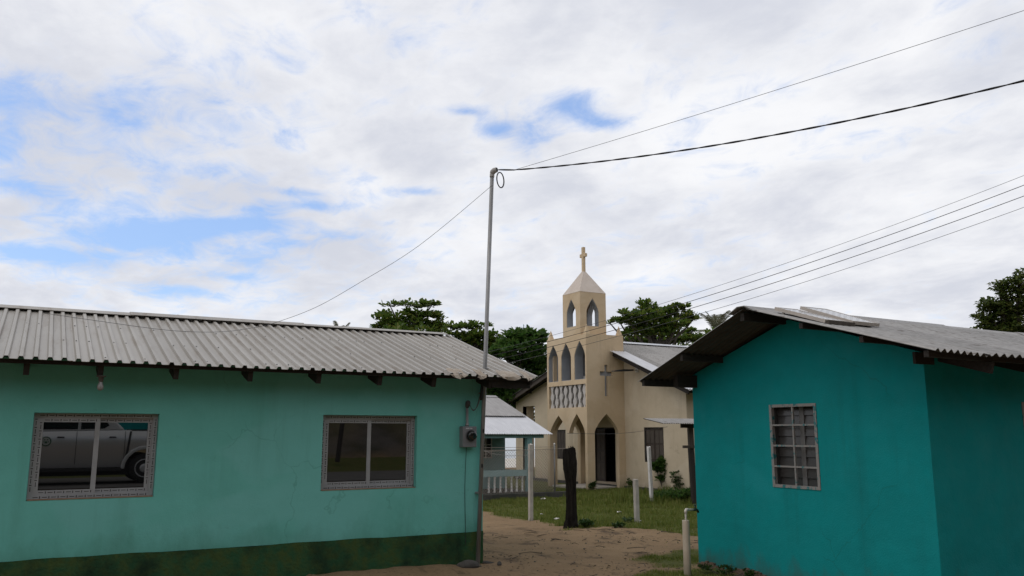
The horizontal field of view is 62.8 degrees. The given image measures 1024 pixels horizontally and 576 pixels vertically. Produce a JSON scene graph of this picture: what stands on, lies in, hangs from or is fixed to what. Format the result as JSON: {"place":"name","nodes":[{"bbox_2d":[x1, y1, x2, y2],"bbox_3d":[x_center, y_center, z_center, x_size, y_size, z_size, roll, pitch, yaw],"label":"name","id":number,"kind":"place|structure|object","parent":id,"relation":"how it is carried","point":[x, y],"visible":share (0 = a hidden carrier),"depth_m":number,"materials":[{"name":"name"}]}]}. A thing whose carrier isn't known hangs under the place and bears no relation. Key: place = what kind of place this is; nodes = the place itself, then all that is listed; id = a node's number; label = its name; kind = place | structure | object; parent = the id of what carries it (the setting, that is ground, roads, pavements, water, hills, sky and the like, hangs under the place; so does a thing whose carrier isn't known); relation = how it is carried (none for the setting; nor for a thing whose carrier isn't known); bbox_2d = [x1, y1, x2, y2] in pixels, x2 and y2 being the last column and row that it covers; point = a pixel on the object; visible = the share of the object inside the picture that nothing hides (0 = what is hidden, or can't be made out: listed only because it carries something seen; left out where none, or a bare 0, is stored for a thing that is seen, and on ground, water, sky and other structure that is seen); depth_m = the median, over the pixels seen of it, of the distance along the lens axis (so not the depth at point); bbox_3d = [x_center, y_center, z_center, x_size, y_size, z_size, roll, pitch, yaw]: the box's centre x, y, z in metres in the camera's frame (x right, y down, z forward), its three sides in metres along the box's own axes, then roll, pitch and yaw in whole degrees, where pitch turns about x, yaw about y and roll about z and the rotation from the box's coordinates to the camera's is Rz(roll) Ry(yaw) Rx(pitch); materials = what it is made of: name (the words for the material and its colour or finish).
{"place":"outdoors","nodes":[
{"label":"outdoors","id":0,"kind":"place"},
{"bbox_2d":[0,0,1023,415],"label":"sky","id":1,"kind":"structure","parent":0,"point":[237,159],"materials":[{"name":"white"}]},
{"bbox_2d":[505,438,534,458],"bbox_3d":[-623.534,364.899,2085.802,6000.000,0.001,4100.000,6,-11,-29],"label":"sea","id":2,"kind":"structure","parent":0,"point":[510,442],"depth_m":252.95,"materials":[{"name":"liquid"}]},
{"bbox_2d":[307,458,744,575],"bbox_3d":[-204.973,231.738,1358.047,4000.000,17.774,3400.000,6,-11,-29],"label":"ground","id":3,"kind":"structure","parent":0,"point":[611,553],"depth_m":12.65,"materials":[{"name":"soil"}]},
{"bbox_2d":[0,304,538,575],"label":"mint house","id":4,"kind":"structure","parent":3,"relation":"on","point":[206,446],"depth_m":10.14,"materials":[{"name":"paint"}]},
{"bbox_2d":[26,413,157,500],"bbox_3d":[-4.648,1.868,9.353,1.252,0.924,0.142,6,-11,-29],"label":"window","id":5,"kind":"structure","parent":4,"relation":"in","point":[74,455],"depth_m":9.36,"materials":[{"name":"grey glass"}]},
{"bbox_2d":[96,375,105,390],"bbox_3d":[-4.463,1.033,9.105,0.099,0.161,0.099,6,-11,-29],"label":"light bulb","id":6,"kind":"object","parent":4,"relation":"hanging from","point":[100,386],"visible":1,"depth_m":9.09,"materials":[{"name":"grey glass"}]},
{"bbox_2d":[44,186,490,331],"bbox_3d":[-3.306,-0.391,12.061,5.967,2.203,1.091,1,-10,-8],"label":"roof wire","id":7,"kind":"object","parent":4,"relation":"attached to","point":[281,320],"visible":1,"depth_m":11.85,"materials":[{"name":"grey metal"}]},
{"bbox_2d":[321,415,414,490],"bbox_3d":[-1.860,2.132,10.908,1.277,0.934,0.142,6,-11,-29],"label":"window","id":8,"kind":"structure","parent":4,"relation":"in","point":[359,452],"depth_m":10.93,"materials":[{"name":"grey glass"}]},
{"bbox_2d":[459,395,479,545],"bbox_3d":[-0.552,2.421,11.423,0.287,2.099,0.188,6,-11,-29],"label":"electric meter","id":9,"kind":"object","parent":4,"relation":"attached to","point":[467,435],"visible":1,"depth_m":11.45,"materials":[{"name":"grey metal"}]},
{"bbox_2d":[369,297,450,331],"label":"almond tree","id":10,"kind":"object","parent":3,"relation":"on","point":[408,318],"visible":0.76,"depth_m":45.72,"materials":[{"name":"green plant"}]},
{"bbox_2d":[456,559,479,567],"bbox_3d":[-0.585,3.651,11.042,0.318,0.149,0.200,2,-10,-9],"label":"rock","id":11,"kind":"object","parent":3,"relation":"on","point":[468,563],"visible":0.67,"depth_m":10.97,"materials":[{"name":"grey stone"}]},
{"bbox_2d":[444,320,502,352],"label":"almond tree","id":12,"kind":"object","parent":3,"relation":"on","point":[472,337],"visible":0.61,"depth_m":43.74,"materials":[{"name":"green plant"}]},
{"bbox_2d":[475,167,497,564],"bbox_3d":[-0.358,1.107,11.777,0.306,5.836,0.162,6,-11,-29],"label":"service mast","id":13,"kind":"object","parent":3,"relation":"on","point":[483,392],"visible":0.89,"depth_m":11.76,"materials":[{"name":"grey metal"}]},
{"bbox_2d":[496,172,504,187],"bbox_3d":[-0.168,-1.568,12.191,0.021,0.241,0.213,-6,-11,30],"label":"cable coil","id":14,"kind":"object","parent":13,"relation":"hanging from","point":[497,180],"visible":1,"depth_m":12.16,"materials":[{"name":"black"}]},
{"bbox_2d":[498,80,1023,170],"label":"service cable","id":15,"kind":"object","parent":13,"relation":"attached to","point":[949,98],"visible":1,"depth_m":10.09,"materials":[{"name":"black plastic"}]},
{"bbox_2d":[483,395,551,493],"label":"porch house","id":16,"kind":"structure","parent":3,"relation":"on","point":[503,420],"depth_m":30.28,"materials":[{"name":"white paint"}]},
{"bbox_2d":[484,438,491,457],"bbox_3d":[-1.117,5.878,30.874,0.804,0.744,0.144,6,-11,-29],"label":"window","id":17,"kind":"structure","parent":16,"relation":"in","point":[487,441],"depth_m":31.02,"materials":[{"name":"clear glass"}]},
{"bbox_2d":[486,324,549,403],"bbox_3d":[0.382,5.472,39.697,4.058,7.552,3.045,6,-11,-29],"label":"broadleaf tree","id":18,"kind":"object","parent":3,"relation":"on","point":[535,365],"visible":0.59,"depth_m":39.54,"materials":[{"name":"green plant"}]},
{"bbox_2d":[483,443,565,500],"bbox_3d":[-1.111,5.957,26.724,7.000,1.972,0.180,6,-11,-29],"label":"chain link fence","id":19,"kind":"object","parent":3,"relation":"on","point":[555,493],"visible":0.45,"depth_m":27.44,"materials":[{"name":"metal"}]},
{"bbox_2d":[528,444,532,520],"bbox_3d":[0.450,4.772,20.258,0.103,2.004,0.104,6,-11,-29],"label":"concrete post","id":20,"kind":"object","parent":3,"relation":"on","point":[530,482],"visible":0.88,"depth_m":20.23,"materials":[{"name":"grey concrete"}]},
{"bbox_2d":[484,448,563,451],"bbox_3d":[-0.100,3.353,17.319,2.291,0.108,5.815,-6,-11,31],"label":"fence wire","id":21,"kind":"object","parent":20,"relation":"attached to","point":[534,449],"visible":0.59,"depth_m":19.41,"materials":[{"name":"grey metal"}]},
{"bbox_2d":[563,446,578,528],"bbox_3d":[1.183,4.084,16.937,0.316,1.768,0.297,-2,-10,9],"label":"tree stump","id":22,"kind":"object","parent":3,"relation":"on","point":[570,471],"visible":0.95,"depth_m":16.88,"materials":[{"name":"brown wood"}]},
{"bbox_2d":[578,518,595,527],"bbox_3d":[1.474,4.694,16.651,0.342,0.249,0.392,-3,-10,16],"label":"weed clump","id":23,"kind":"object","parent":3,"relation":"on","point":[587,522],"visible":0.96,"depth_m":16.59,"materials":[{"name":"green plant"}]},
{"bbox_2d":[485,527,691,575],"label":"pebbles","id":24,"kind":"object","parent":3,"relation":"on","point":[578,544],"visible":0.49,"depth_m":12.98,"materials":[{"name":"brown stone"}]},
{"bbox_2d":[483,527,695,575],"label":"fallen leaves","id":25,"kind":"object","parent":3,"relation":"on","point":[575,569],"visible":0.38,"depth_m":11.55,"materials":[{"name":"brown plant"}]},
{"bbox_2d":[588,480,596,489],"bbox_3d":[3.004,7.378,31.244,0.429,0.423,0.328,9,-13,-42],"label":"weed clump","id":26,"kind":"object","parent":3,"relation":"on","point":[593,484],"visible":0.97,"depth_m":31.22,"materials":[{"name":"green plant"}]},
{"bbox_2d":[483,529,715,575],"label":"twigs","id":27,"kind":"object","parent":3,"relation":"on","point":[596,546],"visible":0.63,"depth_m":13.69,"materials":[{"name":"brown wood"}]},
{"bbox_2d":[506,247,694,490],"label":"church","id":28,"kind":"structure","parent":3,"relation":"on","point":[591,396],"depth_m":32.68,"materials":[{"name":"beige paint"}]},
{"bbox_2d":[557,430,565,458],"bbox_3d":[2.145,6.782,36.417,0.084,1.236,0.876,6,-11,-29],"label":"window","id":29,"kind":"structure","parent":28,"relation":"in","point":[561,434],"depth_m":36.41,"materials":[{"name":"grey glass"}]},
{"bbox_2d":[596,429,606,480],"bbox_3d":[3.599,6.730,33.844,0.058,2.046,0.582,6,-11,-29],"label":"door","id":30,"kind":"structure","parent":28,"relation":"in","point":[600,433],"depth_m":33.78,"materials":[{"name":"brown wood"}]},
{"bbox_2d":[572,427,663,433],"bbox_3d":[3.996,4.942,29.423,4.918,0.352,0.011,6,-11,-29],"label":"clothes line","id":31,"kind":"object","parent":28,"relation":"attached to","point":[615,433],"visible":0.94,"depth_m":29.23,"materials":[{"name":"grey metal"}]},
{"bbox_2d":[611,368,638,372],"bbox_3d":[4.291,3.094,31.872,1.190,0.198,0.192,6,-11,-29],"label":"wall lamp","id":32,"kind":"object","parent":28,"relation":"attached to","point":[636,370],"visible":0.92,"depth_m":31.80,"materials":[{"name":"black metal"}]},
{"bbox_2d":[644,427,663,461],"bbox_3d":[5.285,5.782,30.956,0.084,1.272,1.128,6,-11,-29],"label":"window","id":33,"kind":"structure","parent":28,"relation":"in","point":[654,438],"depth_m":30.96,"materials":[{"name":"wood"}]},
{"bbox_2d":[611,521,625,527],"bbox_3d":[2.078,4.609,16.232,0.331,0.208,0.241,6,-11,-29],"label":"weed clump","id":34,"kind":"object","parent":3,"relation":"on","point":[618,524],"visible":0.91,"depth_m":16.21,"materials":[{"name":"green plant"}]},
{"bbox_2d":[622,516,633,522],"bbox_3d":[2.454,4.929,17.770,0.276,0.219,0.277,6,-11,-29],"label":"weed clump","id":35,"kind":"object","parent":3,"relation":"on","point":[629,519],"visible":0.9,"depth_m":17.73,"materials":[{"name":"green plant"}]},
{"bbox_2d":[625,478,632,486],"bbox_3d":[4.528,7.437,31.858,0.435,0.512,0.362,6,-11,-29],"label":"weed clump","id":36,"kind":"object","parent":3,"relation":"on","point":[630,481],"visible":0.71,"depth_m":31.80,"materials":[{"name":"green plant"}]},
{"bbox_2d":[633,479,639,521],"bbox_3d":[2.645,4.623,17.825,0.112,1.122,0.100,6,-11,-29],"label":"concrete post","id":37,"kind":"object","parent":3,"relation":"on","point":[636,500],"visible":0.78,"depth_m":17.80,"materials":[{"name":"grey concrete"}]},
{"bbox_2d":[647,446,653,498],"bbox_3d":[4.233,5.809,25.667,0.173,1.905,0.106,6,-11,-29],"label":"concrete post","id":38,"kind":"object","parent":3,"relation":"on","point":[649,462],"visible":0.81,"depth_m":25.66,"materials":[{"name":"white paint"}]},
{"bbox_2d":[606,297,701,344],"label":"almond tree","id":39,"kind":"object","parent":3,"relation":"on","point":[667,330],"visible":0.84,"depth_m":43.70,"materials":[{"name":"green plant"}]},
{"bbox_2d":[652,454,666,486],"bbox_3d":[5.502,6.736,30.495,0.962,1.446,0.952,-7,-12,36],"label":"shrub","id":40,"kind":"object","parent":3,"relation":"on","point":[658,465],"visible":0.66,"depth_m":30.33,"materials":[{"name":"green plant"}]},
{"bbox_2d":[623,326,713,345],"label":"hedge tree","id":41,"kind":"object","parent":3,"relation":"on","point":[687,336],"visible":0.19,"depth_m":49.70,"materials":[{"name":"green plant"}]},
{"bbox_2d":[643,418,696,504],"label":"shed","id":42,"kind":"structure","parent":3,"relation":"on","point":[688,424],"depth_m":24.86,"materials":[{"name":"metal"}]},
{"bbox_2d":[653,487,690,500],"bbox_3d":[5.274,6.323,25.763,2.122,0.645,1.114,0,-10,1],"label":"weed clump","id":43,"kind":"object","parent":3,"relation":"on","point":[683,493],"visible":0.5,"depth_m":25.61,"materials":[{"name":"green plant"}]},
{"bbox_2d":[669,470,683,488],"bbox_3d":[5.967,6.665,29.623,0.899,1.272,0.746,0,-10,-2],"label":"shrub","id":44,"kind":"object","parent":3,"relation":"on","point":[674,480],"visible":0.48,"depth_m":29.46,"materials":[{"name":"green plant"}]},
{"bbox_2d":[682,504,698,575],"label":"standpipe","id":45,"kind":"object","parent":3,"relation":"on","point":[686,547],"visible":1,"depth_m":10.32,"materials":[{"name":"plastic"}]},
{"bbox_2d":[693,310,730,333],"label":"coconut palm","id":46,"kind":"object","parent":3,"relation":"on","point":[714,320],"visible":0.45,"depth_m":61.70,"materials":[{"name":"green plant"}]},
{"bbox_2d":[698,563,758,575],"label":"weed clump","id":47,"kind":"object","parent":3,"relation":"on","point":[706,567],"visible":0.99,"depth_m":10.35,"materials":[{"name":"green plant"}]},
{"bbox_2d":[639,306,1023,575],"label":"teal house","id":48,"kind":"structure","parent":3,"relation":"on","point":[889,447],"depth_m":9.22,"materials":[{"name":"paint"}]},
{"bbox_2d":[769,403,820,489],"bbox_3d":[3.374,1.863,9.907,0.140,0.985,0.709,6,-11,-29],"label":"window","id":49,"kind":"structure","parent":48,"relation":"in","point":[793,427],"depth_m":9.94,"materials":[{"name":"paint"}]},
{"bbox_2d":[774,307,854,326],"bbox_3d":[3.326,0.314,9.251,0.420,0.274,0.734,6,-11,-29],"label":"solar panel","id":50,"kind":"object","parent":48,"relation":"on","point":[815,317],"visible":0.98,"depth_m":9.10,"materials":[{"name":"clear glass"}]},
{"bbox_2d":[800,306,879,326],"bbox_3d":[3.721,0.322,9.552,0.440,0.291,0.723,6,-11,-29],"label":"solar panel","id":51,"kind":"object","parent":48,"relation":"on","point":[839,315],"visible":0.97,"depth_m":9.46,"materials":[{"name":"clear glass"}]},
{"bbox_2d":[1021,402,1023,424],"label":"window","id":52,"kind":"structure","parent":48,"relation":"in","point":[1022,403],"depth_m":9.25,"materials":[{"name":"paint"}]},
{"bbox_2d":[969,267,1023,332],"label":"mango tree","id":53,"kind":"object","parent":3,"relation":"on","point":[1007,311],"visible":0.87,"depth_m":25.87,"materials":[{"name":"green plant"}]},
{"bbox_3d":[11.836,1.174,17.781,0.260,8.049,0.310,6,-11,-29],"label":"utility pole","id":54,"kind":"object","parent":3,"relation":"on","visible":0},
{"bbox_2d":[489,175,1023,351],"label":"power line","id":55,"kind":"object","parent":54,"relation":"attached to","point":[770,268],"visible":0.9,"depth_m":20.93,"materials":[{"name":"grey metal"}]},
{"bbox_2d":[492,185,1023,355],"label":"power line","id":56,"kind":"object","parent":54,"relation":"attached to","point":[774,274],"visible":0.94,"depth_m":20.92,"materials":[{"name":"black"}]},
{"bbox_2d":[500,196,1023,358],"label":"power line","id":57,"kind":"object","parent":54,"relation":"attached to","point":[771,283],"visible":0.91,"depth_m":20.89,"materials":[{"name":"black"}]},
{"bbox_3d":[-1.357,4.343,24.699,0.260,4.864,0.310,6,-11,-29],"label":"utility pole","id":58,"kind":"object","parent":3,"relation":"on","visible":0},
{"bbox_2d":[510,207,1023,362],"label":"power line","id":59,"kind":"object","parent":58,"relation":"attached to","point":[780,289],"visible":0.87,"depth_m":20.70,"materials":[{"name":"grey metal"}]},
{"bbox_3d":[5.666,0.092,8.374,0.260,6.540,0.290,6,-11,-29],"label":"utility pole","id":60,"kind":"object","parent":3,"relation":"on","visible":0},
{"bbox_2d":[518,10,1023,168],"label":"thin cable","id":61,"kind":"object","parent":60,"relation":"attached to","point":[784,87],"visible":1,"depth_m":10.21,"materials":[{"name":"grey metal"}]},
{"bbox_2d":[483,483,736,575],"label":"grass","id":62,"kind":"structure","parent":0,"point":[675,517],"depth_m":22.39,"materials":[{"name":"green plant"}]}
]}

